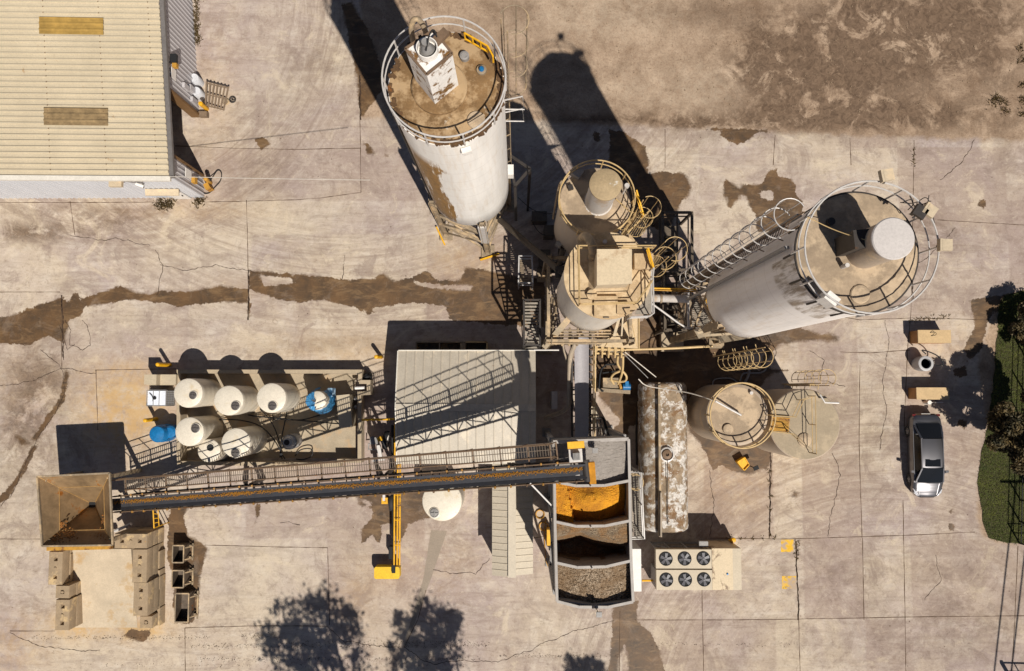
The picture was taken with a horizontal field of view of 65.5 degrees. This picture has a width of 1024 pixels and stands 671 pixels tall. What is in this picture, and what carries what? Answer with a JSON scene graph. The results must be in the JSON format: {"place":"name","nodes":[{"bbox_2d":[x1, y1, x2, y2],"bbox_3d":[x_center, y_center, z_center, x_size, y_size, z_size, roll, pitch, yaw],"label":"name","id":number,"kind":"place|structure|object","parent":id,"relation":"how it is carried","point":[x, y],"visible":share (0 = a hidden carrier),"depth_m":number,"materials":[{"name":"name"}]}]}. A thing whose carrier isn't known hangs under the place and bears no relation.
{"place":"outdoors","nodes":[
{"label":"outdoors","id":0,"kind":"place"},
{"bbox_2d":[48,550,69,584],"bbox_3d":[-26.062,13.303,45.783,0.800,0.778,1.866,0,86,0],"label":"concrete block","id":1,"kind":"object","parent":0,"point":[58,573],"depth_m":45.50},
{"bbox_2d":[56,583,75,597],"bbox_3d":[-25.610,14.630,45.690,0.786,0.778,0.713,0,86,0],"label":"concrete block","id":2,"kind":"object","parent":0,"point":[66,590],"depth_m":45.39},
{"bbox_2d":[187,374,355,457],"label":"containment floor","id":3,"kind":"structure","parent":0,"point":[324,440],"depth_m":47.36,"materials":[{"name":"concrete"}]},
{"bbox_2d":[174,378,221,407],"bbox_3d":[-18.096,3.308,45.917,1.656,3.180,1.656,0,86,0],"label":"chemical tank","id":4,"kind":"object","parent":3,"relation":"on","point":[191,392],"visible":0.96,"depth_m":44.53,"materials":[{"name":"beige plastic"}]},
{"bbox_2d":[175,415,223,445],"bbox_3d":[-17.965,5.456,45.772,1.628,3.180,1.628,0,86,0],"label":"chemical tank","id":5,"kind":"object","parent":3,"relation":"on","point":[194,431],"visible":0.93,"depth_m":44.39,"materials":[{"name":"beige plastic"}]},
{"bbox_2d":[198,437,229,461],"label":"chemical tank","id":6,"kind":"object","parent":3,"relation":"on","point":[210,450],"visible":0.85,"depth_m":44.87,"materials":[{"name":"beige plastic"}]},
{"bbox_2d":[214,385,258,414],"bbox_3d":[-15.817,3.723,45.873,1.684,3.180,1.684,0,86,0],"label":"chemical tank","id":7,"kind":"object","parent":3,"relation":"on","point":[233,400],"visible":0.99,"depth_m":44.49,"materials":[{"name":"beige plastic"}]},
{"bbox_2d":[221,426,266,457],"bbox_3d":[-15.360,6.074,45.712,1.656,3.180,1.668,0,86,0],"label":"chemical tank","id":8,"kind":"object","parent":3,"relation":"on","point":[242,441],"visible":1,"depth_m":44.33,"materials":[{"name":"beige plastic"}]},
{"bbox_2d":[257,383,300,412],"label":"chemical tank","id":9,"kind":"object","parent":3,"relation":"on","point":[277,397],"visible":1,"depth_m":44.47,"materials":[{"name":"beige plastic"}]},
{"bbox_2d":[281,433,302,449],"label":"chemical tank","id":10,"kind":"object","parent":3,"relation":"on","point":[292,441],"visible":1,"depth_m":46.00,"materials":[{"name":"grey plastic"}]},
{"bbox_2d":[311,391,329,409],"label":"chemical tank","id":11,"kind":"object","parent":3,"relation":"on","point":[322,399],"visible":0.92,"depth_m":45.22,"materials":[{"name":"beige plastic"}]},
{"bbox_2d":[306,387,334,413],"bbox_3d":[-11.158,3.769,45.894,1.589,1.769,1.592,0,86,0],"label":"tarp","id":12,"kind":"object","parent":11,"relation":"on","point":[325,410],"visible":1,"depth_m":46.00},
{"bbox_2d":[336,394,356,427],"bbox_3d":[-9.686,4.423,46.704,0.760,1.345,1.900,-6,86,0],"label":"equipment box","id":13,"kind":"object","parent":3,"relation":"on","point":[346,411],"visible":1,"depth_m":46.05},
{"bbox_2d":[415,341,487,349],"bbox_3d":[-3.512,0.642,46.958,4.210,1.260,0.542,0,86,0],"label":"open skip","id":14,"kind":"object","parent":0,"point":[451,345],"visible":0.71,"depth_m":47.40,"materials":[{"name":"metal"}]},
{"bbox_2d":[0,0,1023,670],"bbox_3d":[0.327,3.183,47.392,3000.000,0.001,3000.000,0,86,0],"label":"ground","id":15,"kind":"structure","parent":0,"point":[290,72],"depth_m":47.71,"materials":[{"name":"concrete"}]},
{"bbox_2d":[75,594,82,625],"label":"concrete block","id":16,"kind":"object","parent":15,"relation":"on","point":[79,617],"depth_m":46.27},
{"bbox_2d":[55,596,76,629],"bbox_3d":[-25.561,15.908,45.604,0.803,0.778,1.712,0,86,0],"label":"concrete block","id":17,"kind":"object","parent":16,"relation":"on","point":[65,618],"depth_m":45.32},
{"bbox_2d":[36,468,142,550],"bbox_3d":[-23.985,9.888,45.065,5.019,4.080,4.681,0,86,0],"label":"feed hopper","id":18,"kind":"object","parent":15,"relation":"on","point":[75,510],"visible":1,"depth_m":43.83,"materials":[{"name":"metal"}]},
{"bbox_2d":[0,0,203,198],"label":"warehouse","id":19,"kind":"structure","parent":15,"relation":"on","point":[90,90],"depth_m":43.66,"materials":[{"name":"paint"}]},
{"bbox_2d":[169,176,358,179],"bbox_3d":[-12.816,-8.128,41.226,11.777,4.030,0.068,6,86,1],"label":"cable","id":20,"kind":"object","parent":19,"relation":"attached to","point":[269,178],"visible":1,"depth_m":41.04,"materials":[{"name":"black rubber"}]},
{"bbox_2d":[72,547,136,627],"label":"loading ramp","id":21,"kind":"structure","parent":15,"relation":"on","point":[104,576],"depth_m":46.52,"materials":[{"name":"concrete"}]},
{"bbox_2d":[129,527,163,542],"bbox_3d":[-21.432,11.681,46.581,1.849,0.778,0.820,0,86,0],"label":"concrete block","id":22,"kind":"object","parent":15,"relation":"on","point":[160,534],"depth_m":46.49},
{"bbox_2d":[122,529,158,545],"bbox_3d":[-21.465,11.633,45.863,1.849,0.778,0.820,1,86,0],"label":"concrete block","id":23,"kind":"object","parent":22,"relation":"on","point":[155,536],"depth_m":45.89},
{"bbox_2d":[115,531,152,547],"bbox_3d":[-21.448,11.584,45.145,1.849,0.778,0.820,0,86,0],"label":"concrete block","id":24,"kind":"object","parent":23,"relation":"on","point":[138,539],"depth_m":44.84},
{"bbox_2d":[144,374,159,384],"bbox_3d":[-20.831,2.609,46.724,0.704,1.700,0.610,0,86,0],"label":"control cabinet","id":25,"kind":"object","parent":15,"relation":"on","point":[151,379],"visible":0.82,"depth_m":45.88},
{"bbox_2d":[153,605,164,625],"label":"concrete block","id":26,"kind":"object","parent":15,"relation":"on","point":[160,611],"depth_m":46.17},
{"bbox_2d":[146,390,174,405],"bbox_3d":[-20.742,3.680,46.828,1.363,1.348,0.990,0,86,0],"label":"bulk container","id":27,"kind":"object","parent":15,"relation":"on","point":[161,398],"visible":0.98,"depth_m":46.27,"materials":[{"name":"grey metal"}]},
{"bbox_2d":[158,542,163,569],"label":"concrete block","id":28,"kind":"object","parent":15,"relation":"on","point":[161,546],"depth_m":46.49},
{"bbox_2d":[151,544,157,578],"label":"concrete block","id":29,"kind":"object","parent":28,"relation":"on","point":[155,563],"depth_m":45.81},
{"bbox_2d":[132,547,152,582],"bbox_3d":[-20.910,12.962,45.048,0.820,0.778,1.849,0,86,0],"label":"concrete block","id":30,"kind":"object","parent":29,"relation":"on","point":[142,564],"depth_m":44.76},
{"bbox_2d":[158,549,164,568],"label":"concrete block","id":31,"kind":"object","parent":15,"relation":"on","point":[161,558],"depth_m":46.40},
{"bbox_2d":[149,424,174,441],"bbox_3d":[-20.392,5.710,46.523,1.040,1.680,1.040,0,86,0],"label":"barrel","id":32,"kind":"object","parent":15,"relation":"on","point":[158,433],"visible":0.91,"depth_m":45.75,"materials":[{"name":"blue plastic"}]},
{"bbox_2d":[159,574,165,607],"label":"concrete block","id":33,"kind":"object","parent":15,"relation":"on","point":[162,578],"depth_m":46.39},
{"bbox_2d":[153,576,158,611],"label":"concrete block","id":34,"kind":"object","parent":33,"relation":"on","point":[156,595],"depth_m":45.70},
{"bbox_2d":[133,579,153,615],"bbox_3d":[-20.797,14.788,44.925,0.820,0.778,1.849,0,86,0],"label":"concrete block","id":35,"kind":"object","parent":34,"relation":"on","point":[143,601],"depth_m":44.63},
{"bbox_2d":[157,374,177,384],"bbox_3d":[-20.111,2.619,46.969,1.092,1.200,0.617,0,86,0],"label":"control cabinet","id":36,"kind":"object","parent":15,"relation":"on","point":[168,379],"visible":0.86,"depth_m":46.37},
{"bbox_2d":[152,195,205,211],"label":"weeds","id":37,"kind":"object","parent":15,"relation":"on","point":[197,200],"visible":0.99,"depth_m":48.19,"materials":[{"name":"green plant"}]},
{"bbox_2d":[171,567,193,587],"bbox_3d":[-19.122,14.073,46.346,1.009,0.895,1.034,0,86,0],"label":"mould box","id":38,"kind":"object","parent":15,"relation":"on","point":[180,577],"visible":1,"depth_m":46.36,"materials":[{"name":"metal"}]},
{"bbox_2d":[172,542,193,562],"bbox_3d":[-19.148,12.657,46.441,0.981,0.895,1.038,0,86,0],"label":"mould box","id":39,"kind":"object","parent":15,"relation":"on","point":[180,552],"visible":1,"depth_m":46.50,"materials":[{"name":"metal"}]},
{"bbox_2d":[174,589,198,622],"bbox_3d":[-18.846,15.693,46.235,1.105,0.895,1.679,0,86,0],"label":"mould box","id":40,"kind":"object","parent":15,"relation":"on","point":[184,611],"visible":1,"depth_m":46.34,"materials":[{"name":"metal"}]},
{"bbox_2d":[192,0,203,44],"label":"weeds","id":41,"kind":"object","parent":15,"relation":"on","point":[196,28],"visible":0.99,"depth_m":48.94,"materials":[{"name":"green plant"}]},
{"bbox_2d":[192,73,203,87],"bbox_3d":[-19.140,-15.462,48.338,0.600,0.880,0.600,0,86,0],"label":"drum","id":42,"kind":"object","parent":15,"relation":"on","point":[197,81],"visible":0.95,"depth_m":48.03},
{"bbox_2d":[193,87,204,100],"bbox_3d":[-18.996,-14.649,48.282,0.600,0.880,0.600,0,86,0],"label":"drum","id":43,"kind":"object","parent":15,"relation":"on","point":[199,94],"visible":0.9,"depth_m":47.99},
{"bbox_2d":[198,111,208,117],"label":"timber block","id":44,"kind":"object","parent":15,"relation":"on","point":[203,114],"depth_m":48.25,"materials":[{"name":"brown wood"}]},
{"bbox_2d":[205,81,228,110],"bbox_3d":[-17.934,-14.463,48.155,1.385,0.332,1.523,10,86,1],"label":"pallet","id":45,"kind":"object","parent":44,"relation":"on","point":[215,95],"visible":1,"depth_m":48.09,"materials":[{"name":"brown wood"}]},
{"bbox_2d":[177,370,372,466],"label":"containment wall","id":46,"kind":"structure","parent":15,"relation":"on","point":[182,448],"depth_m":46.59,"materials":[{"name":"concrete"}]},
{"bbox_2d":[112,441,595,513],"bbox_3d":[-9.455,8.156,41.846,26.946,10.590,3.241,-6,86,0],"label":"belt conveyor","id":47,"kind":"object","parent":15,"relation":"on","point":[584,470],"visible":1,"depth_m":40.69,"materials":[{"name":"metal"}]},
{"bbox_2d":[362,418,400,578],"bbox_3d":[-7.520,9.415,46.350,2.300,1.352,9.236,0,86,0],"label":"wheeled auger","id":48,"kind":"object","parent":15,"relation":"on","point":[387,571],"visible":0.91,"depth_m":45.92,"materials":[{"name":"yellow paint"}]},
{"bbox_2d":[34,632,794,668],"bbox_3d":[-5.774,18.358,46.405,44.740,0.020,2.024,0,86,0],"label":"debris","id":49,"kind":"object","parent":15,"relation":"on","point":[340,646],"visible":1,"depth_m":46.44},
{"bbox_2d":[404,530,446,645],"bbox_3d":[-5.373,14.707,46.654,0.912,0.001,7.073,18,86,2],"label":"concrete patch","id":50,"kind":"object","parent":15,"relation":"on","point":[436,539],"visible":1,"depth_m":46.73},
{"bbox_2d":[422,487,464,520],"bbox_3d":[-3.913,9.343,45.715,2.276,2.580,2.276,0,86,0],"label":"chemical tank","id":51,"kind":"object","parent":15,"relation":"on","point":[442,505],"visible":0.73,"depth_m":44.57,"materials":[{"name":"beige plastic"}]},
{"bbox_2d":[381,5,528,260],"bbox_3d":[-1.958,-7.828,36.312,4.461,23.617,4.793,25,87,2],"label":"silo","id":52,"kind":"object","parent":15,"relation":"on","point":[459,155],"visible":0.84,"depth_m":27.58,"materials":[{"name":"metal"}]},
{"bbox_2d":[404,16,466,114],"bbox_3d":[-2.471,-8.752,25.285,1.900,3.673,2.362,0,86,0],"label":"dust filter","id":53,"kind":"object","parent":52,"relation":"on","point":[439,84],"visible":1,"depth_m":25.30,"materials":[{"name":"grey metal"}]},
{"bbox_2d":[395,350,535,463],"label":"shed","id":54,"kind":"structure","parent":15,"relation":"on","point":[450,400],"depth_m":43.92,"materials":[{"name":"metal"}]},
{"bbox_2d":[0,76,973,664],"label":"concrete cracks","id":55,"kind":"object","parent":15,"relation":"on","point":[438,570],"visible":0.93,"depth_m":47.27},
{"bbox_2d":[0,62,1023,670],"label":"concrete joints","id":56,"kind":"object","parent":15,"relation":"on","point":[542,536],"visible":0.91,"depth_m":46.90,"materials":[{"name":"concrete"}]},
{"bbox_2d":[492,464,532,577],"bbox_3d":[0.036,10.285,45.313,2.282,3.200,6.122,0,86,0],"label":"annex","id":57,"kind":"object","parent":15,"relation":"on","point":[512,532],"visible":0.74,"depth_m":43.95,"materials":[{"name":"metal"}]},
{"bbox_2d":[508,155,530,220],"bbox_3d":[0.396,-7.310,43.210,1.174,9.750,2.733,0,86,0],"label":"braced frame","id":58,"kind":"object","parent":15,"relation":"on","point":[511,172],"visible":0.79,"depth_m":39.10,"materials":[{"name":"metal"}]},
{"bbox_2d":[522,299,540,349],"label":"stair tower","id":59,"kind":"structure","parent":15,"relation":"on","point":[537,305],"depth_m":42.85,"materials":[{"name":"metal"}]},
{"bbox_2d":[550,391,556,408],"bbox_3d":[2.451,3.780,46.586,0.340,1.500,1.035,0,86,0],"label":"control cabinet","id":60,"kind":"object","parent":15,"relation":"on","point":[553,399],"visible":1,"depth_m":45.85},
{"bbox_2d":[550,293,558,334],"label":"riser pipes","id":61,"kind":"object","parent":15,"relation":"on","point":[554,309],"visible":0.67,"depth_m":42.83,"materials":[{"name":"metal"}]},
{"bbox_2d":[570,331,595,436],"bbox_3d":[3.890,2.926,44.474,1.300,5.808,6.144,-2,86,0],"label":"belt conveyor","id":62,"kind":"object","parent":15,"relation":"on","point":[583,364],"visible":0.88,"depth_m":43.24,"materials":[{"name":"metal"}]},
{"bbox_2d":[542,426,634,609],"bbox_3d":[3.916,9.179,42.454,4.302,9.000,8.292,0,86,0],"label":"aggregate bin","id":63,"kind":"object","parent":15,"relation":"on","point":[554,560],"visible":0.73,"depth_m":38.56,"materials":[{"name":"grey metal"}]},
{"bbox_2d":[556,483,624,522],"bbox_3d":[3.874,8.171,39.330,3.483,1.689,2.137,0,86,0],"label":"sand heap","id":64,"kind":"object","parent":63,"relation":"in","point":[587,503],"visible":0.9,"depth_m":39.00,"materials":[{"name":"sand"}]},
{"bbox_2d":[555,441,626,483],"bbox_3d":[3.837,6.209,39.185,3.541,1.523,2.217,0,86,0],"label":"gravel heap","id":65,"kind":"object","parent":63,"relation":"in","point":[609,459],"visible":0.57,"depth_m":38.67,"materials":[{"name":"gravel"}]},
{"bbox_2d":[556,523,628,559],"bbox_3d":[3.901,10.110,39.648,3.494,2.791,2.149,0,86,0],"label":"gravel heap","id":66,"kind":"object","parent":63,"relation":"in","point":[578,543],"visible":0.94,"depth_m":39.76,"materials":[{"name":"gravel"}]},
{"bbox_2d":[558,563,629,602],"bbox_3d":[3.954,11.947,38.907,3.528,1.308,2.123,0,86,0],"label":"gravel heap","id":67,"kind":"object","parent":63,"relation":"in","point":[595,585],"visible":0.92,"depth_m":38.53,"materials":[{"name":"gravel"}]},
{"bbox_2d":[631,465,644,539],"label":"service platform","id":68,"kind":"structure","parent":63,"relation":"attached to","point":[640,474],"depth_m":42.65,"materials":[{"name":"metal"}]},
{"bbox_2d":[542,317,639,362],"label":"batching platform","id":69,"kind":"structure","parent":15,"relation":"on","point":[621,332],"depth_m":42.38,"materials":[{"name":"metal"}]},
{"bbox_2d":[543,335,576,419],"bbox_3d":[3.073,2.565,43.797,1.189,4.608,4.854,18,86,2],"label":"flexible duct","id":70,"kind":"object","parent":69,"relation":"hanging from","point":[568,403],"visible":0.87,"depth_m":43.57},
{"bbox_2d":[594,347,625,357],"bbox_3d":[5.312,0.922,43.330,1.855,0.680,0.613,0,86,0],"label":"pipe header","id":71,"kind":"object","parent":69,"relation":"attached to","point":[608,349],"visible":0.91,"depth_m":43.12},
{"bbox_2d":[551,159,661,273],"bbox_3d":[4.288,-5.631,41.133,4.412,13.617,3.384,0,86,0],"label":"silo","id":72,"kind":"object","parent":15,"relation":"on","point":[575,218],"visible":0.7,"depth_m":35.87,"materials":[{"name":"metal"}]},
{"bbox_2d":[584,169,621,215],"bbox_3d":[3.872,-6.134,34.367,1.340,3.190,1.340,0,86,0],"label":"drum filter","id":73,"kind":"object","parent":72,"relation":"on","point":[604,190],"visible":1,"depth_m":32.85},
{"bbox_2d":[616,199,650,243],"bbox_3d":[4.978,-4.680,36.203,3.088,2.141,2.867,0,86,0],"label":"catwalk","id":74,"kind":"object","parent":72,"relation":"attached to","point":[626,232],"visible":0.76,"depth_m":36.24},
{"bbox_2d":[537,232,687,354],"bbox_3d":[4.354,-1.978,40.135,5.813,15.117,5.234,0,86,0],"label":"silo","id":75,"kind":"object","parent":15,"relation":"on","point":[581,306],"visible":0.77,"depth_m":34.08,"materials":[{"name":"metal"}]},
{"bbox_2d":[497,217,564,278],"bbox_3d":[1.081,-4.768,41.869,0.842,5.124,5.312,-38,87,-2],"label":"screw conveyor","id":76,"kind":"object","parent":75,"relation":"attached to","point":[541,255],"visible":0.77,"depth_m":41.56,"materials":[{"name":"metal"}]},
{"bbox_2d":[588,249,631,293],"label":"equipment housing","id":77,"kind":"structure","parent":75,"relation":"on","point":[609,270],"depth_m":32.20,"materials":[{"name":"paint"}]},
{"bbox_2d":[596,355,630,393],"bbox_3d":[5.912,2.285,45.883,1.952,3.055,2.175,0,86,0],"label":"pump skid","id":78,"kind":"object","parent":15,"relation":"on","point":[610,382],"visible":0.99,"depth_m":46.16,"materials":[{"name":"metal"}]},
{"bbox_2d":[635,400,637,464],"bbox_3d":[7.383,5.726,47.072,0.188,0.104,3.826,1,86,0],"label":"hose","id":79,"kind":"object","parent":15,"relation":"on","point":[636,425],"visible":0.86,"depth_m":47.03,"materials":[{"name":"rubber"}]},
{"bbox_2d":[632,540,640,591],"bbox_3d":[6.913,13.077,45.379,0.612,2.600,2.313,0,86,0],"label":"storage cabinet","id":80,"kind":"object","parent":15,"relation":"on","point":[636,552],"visible":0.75,"depth_m":44.10,"materials":[{"name":"metal"}]},
{"bbox_2d":[637,382,688,536],"bbox_3d":[8.598,6.903,45.376,2.783,3.410,8.441,0,86,0],"label":"horizontal tank","id":81,"kind":"object","parent":15,"relation":"on","point":[662,443],"visible":0.89,"depth_m":44.29,"materials":[{"name":"metal"}]},
{"bbox_2d":[660,332,683,351],"bbox_3d":[9.454,0.308,47.222,1.300,0.600,1.300,0,86,0],"label":"footing","id":82,"kind":"object","parent":15,"relation":"on","point":[665,339],"visible":0.43,"depth_m":46.92,"materials":[{"name":"concrete"}]},
{"bbox_2d":[655,273,689,334],"bbox_3d":[9.236,-1.784,46.126,1.470,3.070,3.297,0,86,0],"label":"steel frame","id":83,"kind":"object","parent":15,"relation":"on","point":[665,320],"visible":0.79,"depth_m":45.70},
{"bbox_2d":[669,290,710,332],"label":"access platform","id":84,"kind":"structure","parent":15,"relation":"on","point":[697,305],"depth_m":42.38,"materials":[{"name":"metal"}]},
{"bbox_2d":[650,540,741,589],"bbox_3d":[10.362,12.906,45.327,4.734,2.480,2.680,0,86,0],"label":"cooling unit","id":85,"kind":"object","parent":15,"relation":"on","point":[712,565],"visible":1,"depth_m":44.17,"materials":[{"name":"beige metal"}]},
{"bbox_2d":[687,382,775,448],"bbox_3d":[11.925,4.327,44.126,3.440,6.205,3.440,0,86,0],"label":"water tank","id":86,"kind":"object","parent":15,"relation":"on","point":[735,414],"visible":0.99,"depth_m":42.01,"materials":[{"name":"metal"}]},
{"bbox_2d":[735,457,758,470],"bbox_3d":[13.747,7.544,46.531,0.741,0.950,1.006,-39,87,-2],"label":"yellow bin","id":87,"kind":"object","parent":15,"relation":"on","point":[743,463],"visible":1,"depth_m":46.62,"materials":[{"name":"paint"}]},
{"bbox_2d":[781,540,793,551],"bbox_3d":[16.128,12.319,46.665,0.747,0.001,0.723,0,86,0],"label":"yellow marking","id":88,"kind":"object","parent":15,"relation":"on","point":[787,545],"visible":1,"depth_m":46.66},
{"bbox_2d":[782,576,795,588],"bbox_3d":[16.181,14.428,46.523,0.833,0.001,0.747,0,86,0],"label":"yellow marking","id":89,"kind":"object","parent":15,"relation":"on","point":[788,582],"visible":1,"depth_m":46.52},
{"bbox_2d":[753,369,839,459],"bbox_3d":[15.752,4.575,43.876,4.443,6.617,3.736,-42,87,-2],"label":"water tank","id":90,"kind":"object","parent":15,"relation":"on","point":[814,426],"visible":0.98,"depth_m":42.10,"materials":[{"name":"metal"}]},
{"bbox_2d":[769,416,789,432],"bbox_3d":[14.118,4.670,42.035,1.043,0.120,0.906,6,86,1],"label":"footbridge","id":91,"kind":"object","parent":90,"relation":"on","point":[786,425],"visible":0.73,"depth_m":42.01,"materials":[{"name":"metal"}]},
{"bbox_2d":[670,180,939,370],"bbox_3d":[10.375,-1.216,35.285,5.070,24.612,5.263,0,86,0],"label":"silo","id":92,"kind":"object","parent":15,"relation":"on","point":[793,272],"visible":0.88,"depth_m":25.08,"materials":[{"name":"metal"}]},
{"bbox_2d":[626,345,712,350],"bbox_3d":[8.548,0.682,43.294,4.704,0.140,0.172,-2,86,0],"label":"pipe","id":93,"kind":"object","parent":92,"relation":"attached to","point":[670,348],"visible":0.98,"depth_m":43.24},
{"bbox_2d":[652,294,688,302],"bbox_3d":[7.969,-1.872,40.262,1.952,0.791,0.500,0,86,0],"label":"screw conveyor","id":94,"kind":"object","parent":92,"relation":"attached to","point":[660,298],"visible":0.82,"depth_m":40.10,"materials":[{"name":"metal"}]},
{"bbox_2d":[834,217,914,268],"bbox_3d":[10.691,-2.686,23.610,1.513,2.100,1.240,0,86,0],"label":"drum filter","id":95,"kind":"object","parent":92,"relation":"on","point":[889,239],"visible":1,"depth_m":22.62,"materials":[{"name":"metal"}]},
{"bbox_2d":[878,168,894,183],"bbox_3d":[11.064,-4.709,23.617,0.360,0.367,0.385,-10,86,0],"label":"floodlight","id":96,"kind":"object","parent":92,"relation":"attached to","point":[884,175],"visible":1,"depth_m":23.44,"materials":[{"name":"paint"}]},
{"bbox_2d":[909,203,926,219],"bbox_3d":[12.022,-3.657,23.547,0.360,0.383,0.490,35,87,3],"label":"floodlight","id":97,"kind":"object","parent":92,"relation":"attached to","point":[917,210],"visible":0.96,"depth_m":23.36,"materials":[{"name":"metal"}]},
{"bbox_2d":[922,202,938,218],"bbox_3d":[12.271,-3.658,23.545,0.360,0.381,0.385,35,87,3],"label":"floodlight","id":98,"kind":"object","parent":92,"relation":"attached to","point":[931,210],"visible":0.82,"depth_m":23.36,"materials":[{"name":"paint"}]},
{"bbox_2d":[936,238,952,251],"bbox_3d":[12.702,-2.650,23.471,0.378,0.374,0.363,0,86,0],"label":"floodlight","id":99,"kind":"object","parent":92,"relation":"attached to","point":[944,244],"visible":1,"depth_m":23.29,"materials":[{"name":"paint"}]},
{"bbox_2d":[726,149,950,558],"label":"weeds","id":100,"kind":"object","parent":15,"relation":"on","point":[770,470],"visible":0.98,"depth_m":46.84,"materials":[{"name":"green plant"}]},
{"bbox_2d":[905,413,948,497],"bbox_3d":[24.085,6.973,46.262,2.160,1.420,4.855,0,86,0],"label":"parked car","id":101,"kind":"object","parent":15,"relation":"on","point":[926,465],"visible":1,"depth_m":45.92,"materials":[{"name":"silver metal"}]},
{"bbox_2d":[911,350,943,370],"bbox_3d":[24.388,1.470,46.775,1.407,1.130,1.253,0,86,0],"label":"concrete bucket","id":102,"kind":"object","parent":15,"relation":"on","point":[922,363],"visible":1,"depth_m":46.48,"materials":[{"name":"grey metal"}]},
{"bbox_2d":[908,387,948,399],"bbox_3d":[24.400,3.397,46.696,1.874,1.030,0.695,0,86,0],"label":"storage box","id":103,"kind":"object","parent":15,"relation":"on","point":[929,393],"visible":1,"depth_m":46.19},
{"bbox_2d":[910,330,950,343],"bbox_3d":[24.618,0.085,46.835,1.914,1.193,0.760,0,86,0],"label":"storage box","id":104,"kind":"object","parent":15,"relation":"on","point":[930,336],"visible":1,"depth_m":46.41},
{"bbox_2d":[986,41,1023,116],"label":"weeds","id":105,"kind":"object","parent":15,"relation":"on","point":[997,98],"visible":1,"depth_m":48.31,"materials":[{"name":"brown plant"}]},
{"bbox_2d":[518,255,533,288],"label":"work platform","id":106,"kind":"structure","parent":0,"point":[525,267],"depth_m":46.22,"materials":[{"name":"metal"}]},
{"bbox_2d":[532,211,553,267],"bbox_3d":[1.819,-5.706,47.227,1.291,1.500,3.235,0,86,0],"label":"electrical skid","id":107,"kind":"object","parent":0,"point":[538,218],"visible":0.76,"depth_m":46.98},
{"bbox_2d":[652,211,693,278],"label":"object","id":108,"kind":"object","parent":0,"point":[666,232],"visible":0.82,"depth_m":45.58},
{"bbox_2d":[527,0,1017,112],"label":"gravel","id":109,"kind":"structure","parent":0,"point":[806,47],"depth_m":48.60,"materials":[{"name":"gravel"}]},
{"bbox_2d":[977,291,1023,543],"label":"lawn","id":110,"kind":"structure","parent":0,"point":[1016,405],"depth_m":46.89,"materials":[{"name":"plant"}]},
{"bbox_2d":[985,390,1023,474],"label":"tree","id":111,"kind":"object","parent":110,"relation":"on","point":[1006,425],"visible":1,"depth_m":42.92,"materials":[{"name":"green plant"}]},
{"bbox_2d":[1007,301,1023,344],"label":"tree","id":112,"kind":"object","parent":110,"relation":"on","point":[1017,328],"visible":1,"depth_m":45.79,"materials":[{"name":"green plant"}]},
{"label":"concrete block","id":113,"kind":"object","parent":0,"visible":0},
{"bbox_2d":[140,613,157,627],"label":"concrete block","id":114,"kind":"object","parent":113,"relation":"on","point":[150,621],"depth_m":45.24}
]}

